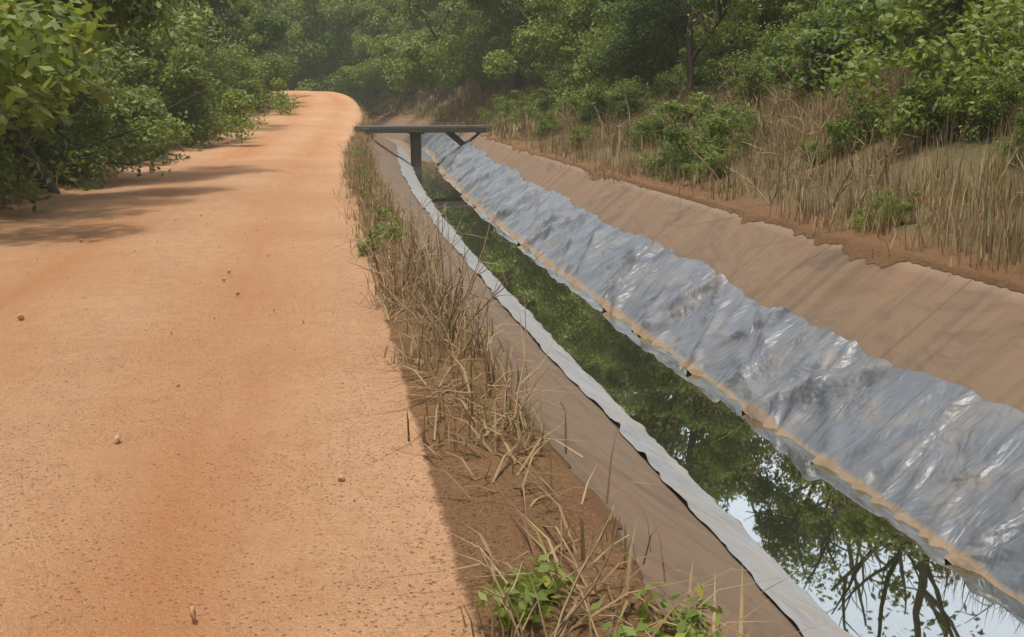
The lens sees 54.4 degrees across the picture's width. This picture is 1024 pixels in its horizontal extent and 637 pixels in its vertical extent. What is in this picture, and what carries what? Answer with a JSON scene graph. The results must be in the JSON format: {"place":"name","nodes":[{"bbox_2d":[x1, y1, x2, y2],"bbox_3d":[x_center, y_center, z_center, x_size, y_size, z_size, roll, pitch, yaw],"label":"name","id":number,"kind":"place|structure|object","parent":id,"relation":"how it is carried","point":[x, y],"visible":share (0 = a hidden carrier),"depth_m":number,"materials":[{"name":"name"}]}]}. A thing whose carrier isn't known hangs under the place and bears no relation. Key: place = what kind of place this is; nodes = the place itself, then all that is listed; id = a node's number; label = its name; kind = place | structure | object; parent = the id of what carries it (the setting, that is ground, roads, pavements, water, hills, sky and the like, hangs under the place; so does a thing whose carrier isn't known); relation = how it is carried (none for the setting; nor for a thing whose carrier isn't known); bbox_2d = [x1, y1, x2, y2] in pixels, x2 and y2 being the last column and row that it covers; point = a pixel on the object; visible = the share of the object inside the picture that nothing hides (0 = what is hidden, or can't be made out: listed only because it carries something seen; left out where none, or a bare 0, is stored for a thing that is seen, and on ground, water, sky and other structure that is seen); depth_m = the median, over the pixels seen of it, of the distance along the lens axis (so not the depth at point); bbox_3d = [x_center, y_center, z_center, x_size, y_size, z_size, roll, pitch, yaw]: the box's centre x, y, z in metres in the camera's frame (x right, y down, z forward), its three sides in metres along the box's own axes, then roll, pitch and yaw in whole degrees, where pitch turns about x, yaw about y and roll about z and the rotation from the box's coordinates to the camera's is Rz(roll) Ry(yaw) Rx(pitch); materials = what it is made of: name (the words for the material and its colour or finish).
{"place":"outdoors","nodes":[
{"label":"outdoors","id":0,"kind":"place"},
{"bbox_2d":[332,91,674,636],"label":"dirt bank","id":1,"kind":"structure","parent":0,"point":[594,510],"depth_m":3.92,"materials":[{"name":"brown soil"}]},
{"bbox_2d":[337,99,629,636],"bbox_3d":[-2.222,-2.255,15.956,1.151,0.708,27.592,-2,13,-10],"label":"dry weeds","id":2,"kind":"object","parent":1,"relation":"on","point":[426,293],"visible":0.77,"depth_m":6.03,"materials":[{"name":"brown plant"}]},
{"bbox_2d":[0,65,1023,636],"bbox_3d":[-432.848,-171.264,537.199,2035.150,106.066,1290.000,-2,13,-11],"label":"ground","id":3,"kind":"structure","parent":0,"point":[216,493],"depth_m":5.07,"materials":[{"name":"orange soil"}]},
{"bbox_2d":[0,47,61,212],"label":"bush","id":4,"kind":"object","parent":3,"relation":"on","point":[33,187],"visible":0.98,"depth_m":13.42,"materials":[{"name":"green plant"}]},
{"bbox_2d":[0,0,116,148],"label":"tree","id":5,"kind":"object","parent":3,"relation":"on","point":[32,41],"visible":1,"depth_m":11.01,"materials":[{"name":"green plant"}]},
{"bbox_2d":[0,28,126,190],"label":"bush","id":6,"kind":"object","parent":3,"relation":"on","point":[92,101],"visible":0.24,"depth_m":17.43,"materials":[{"name":"green plant"}]},
{"bbox_2d":[5,0,177,193],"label":"tree","id":7,"kind":"object","parent":3,"relation":"on","point":[136,13],"visible":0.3,"depth_m":15.08,"materials":[{"name":"green plant"}]},
{"bbox_2d":[1,79,190,187],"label":"bush","id":8,"kind":"object","parent":3,"relation":"on","point":[128,149],"visible":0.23,"depth_m":18.37,"materials":[{"name":"green plant"}]},
{"bbox_2d":[74,43,124,94],"bbox_3d":[-13.198,-7.036,25.116,7.488,6.142,6.519,11,17,42],"label":"tree","id":9,"kind":"object","parent":3,"relation":"on","point":[109,63],"visible":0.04,"depth_m":25.47,"materials":[{"name":"green plant"}]},
{"bbox_2d":[70,76,133,155],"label":"bush","id":10,"kind":"object","parent":3,"relation":"on","point":[124,121],"visible":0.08,"depth_m":22.32,"materials":[{"name":"green plant"}]},
{"bbox_2d":[77,32,138,138],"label":"bush","id":11,"kind":"object","parent":3,"relation":"on","point":[117,46],"visible":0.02,"depth_m":28.01,"materials":[{"name":"green plant"}]},
{"bbox_2d":[76,45,156,84],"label":"bush","id":12,"kind":"object","parent":3,"relation":"on","point":[131,60],"visible":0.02,"depth_m":28.40,"materials":[{"name":"green plant"}]},
{"bbox_2d":[57,51,186,149],"bbox_3d":[-11.689,-6.453,21.927,6.537,6.471,8.562,5,14,22],"label":"bush","id":13,"kind":"object","parent":3,"relation":"on","point":[146,114],"visible":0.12,"depth_m":23.74,"materials":[{"name":"green plant"}]},
{"bbox_2d":[0,93,264,207],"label":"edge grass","id":14,"kind":"structure","parent":3,"relation":"on","point":[23,163],"depth_m":17.93,"materials":[{"name":"green plant"}]},
{"bbox_2d":[100,42,172,146],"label":"bush","id":15,"kind":"object","parent":3,"relation":"on","point":[125,81],"visible":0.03,"depth_m":28.25,"materials":[{"name":"green plant"}]},
{"bbox_2d":[121,59,167,155],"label":"bush","id":16,"kind":"object","parent":3,"relation":"on","point":[146,67],"visible":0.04,"depth_m":27.81,"materials":[{"name":"green plant"}]},
{"bbox_2d":[115,84,189,154],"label":"bush","id":17,"kind":"object","parent":3,"relation":"on","point":[140,90],"visible":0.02,"depth_m":25.56,"materials":[{"name":"green plant"}]},
{"bbox_2d":[115,7,223,151],"bbox_3d":[-12.854,-7.064,31.106,7.103,5.380,8.159,-8,15,-32],"label":"bush","id":18,"kind":"object","parent":3,"relation":"on","point":[174,36],"visible":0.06,"depth_m":30.30,"materials":[{"name":"green plant"}]},
{"bbox_2d":[149,86,190,127],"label":"bush","id":19,"kind":"object","parent":3,"relation":"on","point":[174,97],"visible":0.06,"depth_m":30.11,"materials":[{"name":"green plant"}]},
{"bbox_2d":[107,15,257,123],"bbox_3d":[-12.324,-8.073,30.254,7.093,5.817,6.175,-11,17,-41],"label":"tree","id":20,"kind":"object","parent":3,"relation":"on","point":[184,77],"visible":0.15,"depth_m":30.22,"materials":[{"name":"green plant"}]},
{"bbox_2d":[141,1,224,121],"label":"tree","id":21,"kind":"object","parent":3,"relation":"on","point":[181,17],"visible":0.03,"depth_m":31.87,"materials":[{"name":"green plant"}]},
{"bbox_2d":[127,83,244,145],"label":"bush","id":22,"kind":"object","parent":3,"relation":"on","point":[202,121],"visible":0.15,"depth_m":31.08,"materials":[{"name":"green plant"}]},
{"bbox_2d":[139,31,267,142],"bbox_3d":[-11.041,-7.202,32.659,5.644,4.239,4.914,-1,13,-6],"label":"bush","id":23,"kind":"object","parent":3,"relation":"on","point":[227,117],"visible":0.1,"depth_m":32.97,"materials":[{"name":"green plant"}]},
{"bbox_2d":[157,0,262,31],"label":"tree","id":24,"kind":"object","parent":3,"relation":"on","point":[179,5],"visible":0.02,"depth_m":35.89,"materials":[{"name":"green plant"}]},
{"bbox_2d":[9,214,421,620],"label":"road stones","id":25,"kind":"object","parent":3,"relation":"on","point":[340,478],"visible":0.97,"depth_m":5.47,"materials":[{"name":"brown stone"}]},
{"bbox_2d":[171,0,262,107],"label":"tree","id":26,"kind":"object","parent":3,"relation":"on","point":[250,86],"visible":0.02,"depth_m":40.53,"materials":[{"name":"green plant"}]},
{"bbox_2d":[196,45,248,116],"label":"bush","id":27,"kind":"object","parent":3,"relation":"on","point":[215,73],"visible":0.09,"depth_m":38.99,"materials":[{"name":"green plant"}]},
{"bbox_2d":[213,15,249,60],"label":"tree","id":28,"kind":"object","parent":3,"relation":"on","point":[243,24],"visible":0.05,"depth_m":49.20,"materials":[{"name":"green plant"}]},
{"bbox_2d":[201,34,269,113],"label":"bush","id":29,"kind":"object","parent":3,"relation":"on","point":[257,38],"visible":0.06,"depth_m":48.16,"materials":[{"name":"green plant"}]},
{"bbox_2d":[203,0,299,91],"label":"tree","id":30,"kind":"object","parent":3,"relation":"on","point":[270,29],"visible":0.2,"depth_m":49.95,"materials":[{"name":"green plant"}]},
{"bbox_2d":[214,47,290,109],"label":"bush","id":31,"kind":"object","parent":3,"relation":"on","point":[267,90],"visible":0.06,"depth_m":48.72,"materials":[{"name":"green plant"}]},
{"bbox_2d":[210,34,301,114],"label":"bush","id":32,"kind":"object","parent":3,"relation":"on","point":[281,99],"visible":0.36,"depth_m":44.58,"materials":[{"name":"green plant"}]},
{"bbox_2d":[226,0,307,86],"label":"tree","id":33,"kind":"object","parent":3,"relation":"on","point":[281,6],"visible":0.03,"depth_m":74.41,"materials":[{"name":"green plant"}]},
{"bbox_2d":[229,16,304,85],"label":"tree","id":34,"kind":"object","parent":3,"relation":"on","point":[295,31],"visible":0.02,"depth_m":55.82,"materials":[{"name":"green plant"}]},
{"bbox_2d":[234,0,338,90],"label":"tree","id":35,"kind":"object","parent":3,"relation":"on","point":[307,52],"visible":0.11,"depth_m":75.82,"materials":[{"name":"green plant"}]},
{"bbox_2d":[258,0,389,105],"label":"tree","id":36,"kind":"object","parent":3,"relation":"on","point":[322,81],"visible":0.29,"depth_m":77.66,"materials":[{"name":"green plant"}]},
{"bbox_2d":[305,0,392,97],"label":"tree","id":37,"kind":"object","parent":3,"relation":"on","point":[343,13],"visible":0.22,"depth_m":79.06,"materials":[{"name":"green plant"}]},
{"bbox_2d":[336,0,426,96],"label":"tree","id":38,"kind":"object","parent":3,"relation":"on","point":[371,68],"visible":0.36,"depth_m":72.55,"materials":[{"name":"green plant"}]},
{"bbox_2d":[347,0,422,34],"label":"tree","id":39,"kind":"object","parent":3,"relation":"on","point":[384,6],"visible":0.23,"depth_m":76.97,"materials":[{"name":"green plant"}]},
{"bbox_2d":[355,125,495,166],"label":"bridge","id":40,"kind":"structure","parent":3,"relation":"on","point":[415,132],"depth_m":39.01,"materials":[{"name":"grey concrete"}]},
{"bbox_2d":[404,1,453,45],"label":"tree","id":41,"kind":"object","parent":3,"relation":"on","point":[433,19],"visible":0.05,"depth_m":68.47,"materials":[{"name":"green plant"}]},
{"bbox_2d":[326,190,542,344],"bbox_3d":[-0.595,-0.430,7.248,1.216,0.888,2.549,-4,13,-18],"label":"dry weed clump","id":42,"kind":"object","parent":3,"relation":"on","point":[420,247],"visible":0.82,"depth_m":7.01,"materials":[{"name":"brown plant"}]},
{"bbox_2d":[404,0,466,88],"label":"tree","id":43,"kind":"object","parent":3,"relation":"on","point":[428,33],"visible":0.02,"depth_m":64.08,"materials":[{"name":"green plant"}]},
{"bbox_2d":[368,0,510,93],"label":"tree","id":44,"kind":"object","parent":3,"relation":"on","point":[409,64],"visible":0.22,"depth_m":53.20,"materials":[{"name":"green plant"}]},
{"bbox_2d":[355,76,580,139],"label":"bank grass","id":45,"kind":"structure","parent":3,"relation":"on","point":[478,102],"depth_m":56.42,"materials":[{"name":"brown plant"}]},
{"bbox_2d":[418,0,527,85],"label":"tree","id":46,"kind":"object","parent":3,"relation":"on","point":[477,34],"visible":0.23,"depth_m":49.38,"materials":[{"name":"green plant"}]},
{"bbox_2d":[490,93,536,127],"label":"bush","id":47,"kind":"object","parent":3,"relation":"on","point":[504,109],"visible":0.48,"depth_m":38.78,"materials":[{"name":"green plant"}]},
{"bbox_2d":[483,14,548,79],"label":"tree","id":48,"kind":"object","parent":3,"relation":"on","point":[508,46],"visible":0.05,"depth_m":44.48,"materials":[{"name":"green plant"}]},
{"bbox_2d":[464,0,568,98],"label":"tree","id":49,"kind":"object","parent":3,"relation":"on","point":[505,13],"visible":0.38,"depth_m":43.85,"materials":[{"name":"green plant"}]},
{"bbox_2d":[502,88,561,124],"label":"bush","id":50,"kind":"object","parent":3,"relation":"on","point":[541,103],"visible":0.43,"depth_m":35.40,"materials":[{"name":"green plant"}]},
{"bbox_2d":[343,146,722,636],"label":"green weeds","id":51,"kind":"object","parent":3,"relation":"on","point":[546,587],"visible":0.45,"depth_m":2.99,"materials":[{"name":"green plant"}]},
{"bbox_2d":[529,118,562,137],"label":"bush","id":52,"kind":"object","parent":3,"relation":"on","point":[559,125],"visible":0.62,"depth_m":29.83,"materials":[{"name":"green plant"}]},
{"bbox_2d":[481,0,621,81],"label":"tree","id":53,"kind":"object","parent":3,"relation":"on","point":[529,42],"visible":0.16,"depth_m":39.12,"materials":[{"name":"green plant"}]},
{"bbox_2d":[533,70,575,113],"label":"bush","id":54,"kind":"object","parent":3,"relation":"on","point":[555,85],"visible":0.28,"depth_m":34.63,"materials":[{"name":"green plant"}]},
{"bbox_2d":[302,103,821,636],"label":"dry grass","id":55,"kind":"structure","parent":3,"relation":"on","point":[540,543],"depth_m":4.36,"materials":[{"name":"beige plant"}]},
{"bbox_2d":[523,0,626,76],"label":"tree","id":56,"kind":"object","parent":3,"relation":"on","point":[537,5],"visible":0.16,"depth_m":34.83,"materials":[{"name":"green plant"}]},
{"bbox_2d":[558,46,593,92],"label":"bush","id":57,"kind":"object","parent":3,"relation":"on","point":[566,68],"visible":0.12,"depth_m":34.07,"materials":[{"name":"green plant"}]},
{"bbox_2d":[560,126,595,149],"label":"bush","id":58,"kind":"object","parent":3,"relation":"on","point":[578,137],"visible":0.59,"depth_m":24.61,"materials":[{"name":"green plant"}]},
{"bbox_2d":[552,60,623,114],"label":"bush","id":59,"kind":"object","parent":3,"relation":"on","point":[604,79],"visible":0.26,"depth_m":30.08,"materials":[{"name":"green plant"}]},
{"bbox_2d":[564,76,618,134],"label":"bush","id":60,"kind":"object","parent":3,"relation":"on","point":[587,114],"visible":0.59,"depth_m":27.94,"materials":[{"name":"green plant"}]},
{"bbox_2d":[568,29,657,99],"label":"bush","id":61,"kind":"object","parent":3,"relation":"on","point":[581,68],"visible":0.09,"depth_m":30.44,"materials":[{"name":"green plant"}]},
{"bbox_2d":[548,35,680,111],"bbox_3d":[2.982,-7.526,31.335,4.127,2.891,3.593,-9,15,-34],"label":"bush","id":62,"kind":"object","parent":3,"relation":"on","point":[580,76],"visible":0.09,"depth_m":30.80,"materials":[{"name":"green plant"}]},
{"bbox_2d":[599,75,661,123],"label":"bush","id":63,"kind":"object","parent":3,"relation":"on","point":[621,97],"visible":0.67,"depth_m":25.54,"materials":[{"name":"green plant"}]},
{"bbox_2d":[614,40,664,90],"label":"bush","id":64,"kind":"object","parent":3,"relation":"on","point":[622,73],"visible":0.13,"depth_m":28.67,"materials":[{"name":"green plant"}]},
{"bbox_2d":[624,109,669,148],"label":"bush","id":65,"kind":"object","parent":3,"relation":"on","point":[647,136],"visible":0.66,"depth_m":20.84,"materials":[{"name":"green plant"}]},
{"bbox_2d":[636,33,686,100],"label":"bush","id":66,"kind":"object","parent":3,"relation":"on","point":[673,51],"visible":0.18,"depth_m":27.99,"materials":[{"name":"green plant"}]},
{"bbox_2d":[645,100,681,129],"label":"bush","id":67,"kind":"object","parent":3,"relation":"on","point":[659,107],"visible":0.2,"depth_m":21.02,"materials":[{"name":"green plant"}]},
{"bbox_2d":[634,47,703,100],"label":"bush","id":68,"kind":"object","parent":3,"relation":"on","point":[676,68],"visible":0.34,"depth_m":26.88,"materials":[{"name":"green plant"}]},
{"bbox_2d":[655,68,695,102],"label":"bush","id":69,"kind":"object","parent":3,"relation":"on","point":[671,87],"visible":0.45,"depth_m":25.31,"materials":[{"name":"green plant"}]},
{"bbox_2d":[618,0,734,98],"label":"bush","id":70,"kind":"object","parent":3,"relation":"on","point":[624,11],"visible":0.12,"depth_m":28.32,"materials":[{"name":"green plant"}]},
{"bbox_2d":[582,0,779,86],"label":"tree","id":71,"kind":"object","parent":3,"relation":"on","point":[641,19],"visible":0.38,"depth_m":28.18,"materials":[{"name":"green plant"}]},
{"bbox_2d":[675,52,713,96],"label":"bush","id":72,"kind":"object","parent":3,"relation":"on","point":[698,76],"visible":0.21,"depth_m":25.91,"materials":[{"name":"green plant"}]},
{"bbox_2d":[366,115,1023,636],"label":"canal lining","id":73,"kind":"object","parent":3,"relation":"on","point":[942,325],"visible":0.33,"depth_m":8.29,"materials":[{"name":"concrete sheeting"}]},
{"bbox_2d":[390,140,853,636],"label":"canal liner edge","id":74,"kind":"object","parent":73,"relation":"on","point":[800,607],"visible":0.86,"depth_m":6.76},
{"bbox_2d":[421,133,1023,603],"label":"sheet","id":75,"kind":"object","parent":73,"relation":"on","point":[935,461],"visible":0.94,"depth_m":8.44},
{"bbox_2d":[671,91,720,128],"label":"bush","id":76,"kind":"object","parent":3,"relation":"on","point":[705,105],"visible":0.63,"depth_m":20.60,"materials":[{"name":"green plant"}]},
{"bbox_2d":[369,115,1023,292],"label":"dirt edge","id":77,"kind":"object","parent":3,"relation":"on","point":[854,247],"depth_m":10.40,"materials":[{"name":"brown soil"}]},
{"bbox_2d":[634,99,761,181],"bbox_3d":[3.215,-2.936,17.058,1.889,1.620,2.170,-1,13,-6],"label":"bush","id":78,"kind":"object","parent":3,"relation":"on","point":[716,129],"visible":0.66,"depth_m":16.61,"materials":[{"name":"green plant"}]},
{"bbox_2d":[672,0,732,99],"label":"tree","id":79,"kind":"object","parent":3,"relation":"on","point":[691,56],"visible":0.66,"depth_m":24.23,"materials":[{"name":"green plant"}]},
{"bbox_2d":[681,143,741,181],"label":"bush","id":80,"kind":"object","parent":3,"relation":"on","point":[712,159],"visible":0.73,"depth_m":15.60,"materials":[{"name":"green plant"}]},
{"bbox_2d":[436,104,1023,266],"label":"grass","id":81,"kind":"structure","parent":3,"relation":"on","point":[609,165],"depth_m":14.15,"materials":[{"name":"brown plant"}]},
{"bbox_2d":[701,30,765,93],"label":"bush","id":82,"kind":"object","parent":3,"relation":"on","point":[714,80],"visible":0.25,"depth_m":24.12,"materials":[{"name":"green plant"}]},
{"bbox_2d":[712,48,796,113],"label":"bush","id":83,"kind":"object","parent":3,"relation":"on","point":[754,72],"visible":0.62,"depth_m":19.18,"materials":[{"name":"green plant"}]},
{"bbox_2d":[684,0,825,78],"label":"tree","id":84,"kind":"object","parent":3,"relation":"on","point":[750,17],"visible":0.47,"depth_m":23.51,"materials":[{"name":"green plant"}]},
{"bbox_2d":[497,5,1023,217],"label":"dry scrub","id":85,"kind":"object","parent":3,"relation":"on","point":[784,167],"visible":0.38,"depth_m":14.74,"materials":[{"name":"brown plant"}]},
{"bbox_2d":[510,27,1023,273],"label":"bank grass","id":86,"kind":"structure","parent":3,"relation":"on","point":[1016,243],"depth_m":12.43,"materials":[{"name":"brown plant"}]},
{"bbox_2d":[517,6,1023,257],"bbox_3d":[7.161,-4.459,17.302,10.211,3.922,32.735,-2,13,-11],"label":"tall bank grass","id":87,"kind":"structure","parent":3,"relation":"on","point":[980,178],"depth_m":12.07,"materials":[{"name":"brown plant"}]},
{"bbox_2d":[699,0,858,87],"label":"bush","id":88,"kind":"object","parent":3,"relation":"on","point":[806,23],"visible":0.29,"depth_m":22.61,"materials":[{"name":"green plant"}]},
{"bbox_2d":[751,33,813,106],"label":"bush","id":89,"kind":"object","parent":3,"relation":"on","point":[770,58],"visible":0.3,"depth_m":19.79,"materials":[{"name":"green plant"}]},
{"bbox_2d":[754,20,846,67],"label":"bush","id":90,"kind":"object","parent":3,"relation":"on","point":[790,44],"visible":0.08,"depth_m":20.12,"materials":[{"name":"green plant"}]},
{"bbox_2d":[794,136,832,167],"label":"bush","id":91,"kind":"object","parent":3,"relation":"on","point":[813,148],"visible":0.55,"depth_m":14.23,"materials":[{"name":"green plant"}]},
{"bbox_2d":[781,3,899,49],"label":"bush","id":92,"kind":"object","parent":3,"relation":"on","point":[791,7],"visible":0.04,"depth_m":20.66,"materials":[{"name":"green plant"}]},
{"bbox_2d":[774,0,909,107],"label":"bush","id":93,"kind":"object","parent":3,"relation":"on","point":[819,44],"visible":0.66,"depth_m":17.55,"materials":[{"name":"green plant"}]},
{"bbox_2d":[823,86,900,151],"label":"bush","id":94,"kind":"object","parent":3,"relation":"on","point":[849,127],"visible":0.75,"depth_m":13.88,"materials":[{"name":"green plant"}]},
{"bbox_2d":[845,186,920,229],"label":"bush","id":95,"kind":"object","parent":3,"relation":"on","point":[907,205],"visible":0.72,"depth_m":10.48,"materials":[{"name":"green plant"}]},
{"bbox_2d":[850,0,942,59],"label":"bush","id":96,"kind":"object","parent":3,"relation":"on","point":[874,31],"visible":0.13,"depth_m":17.45,"materials":[{"name":"green plant"}]},
{"bbox_2d":[810,0,1023,107],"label":"bush","id":97,"kind":"object","parent":3,"relation":"on","point":[966,45],"visible":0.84,"depth_m":13.47,"materials":[{"name":"green plant"}]},
{"bbox_2d":[872,72,1000,146],"bbox_3d":[5.351,-2.389,12.607,1.456,1.431,1.335,2,13,8],"label":"bush","id":98,"kind":"object","parent":3,"relation":"on","point":[935,118],"visible":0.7,"depth_m":12.42,"materials":[{"name":"green plant"}]},
{"bbox_2d":[879,59,1009,133],"bbox_3d":[5.702,-2.721,13.073,1.606,1.383,1.751,6,14,26],"label":"bush","id":99,"kind":"object","parent":3,"relation":"on","point":[908,90],"visible":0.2,"depth_m":12.82,"materials":[{"name":"green plant"}]},
{"bbox_2d":[954,61,1023,144],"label":"bush","id":100,"kind":"object","parent":3,"relation":"on","point":[1011,91],"visible":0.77,"depth_m":11.83,"materials":[{"name":"green plant"}]},
{"bbox_2d":[975,47,1023,88],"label":"bush","id":101,"kind":"object","parent":3,"relation":"on","point":[1016,56],"visible":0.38,"depth_m":12.72,"materials":[{"name":"green plant"}]},
{"bbox_2d":[991,92,1023,165],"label":"bush","id":102,"kind":"object","parent":3,"relation":"on","point":[1020,120],"visible":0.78,"depth_m":10.95,"materials":[{"name":"green plant"}]},
{"bbox_2d":[387,138,1023,636],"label":"canal water","id":103,"kind":"structure","parent":0,"point":[863,562],"depth_m":7.25,"materials":[{"name":"green liquid"}]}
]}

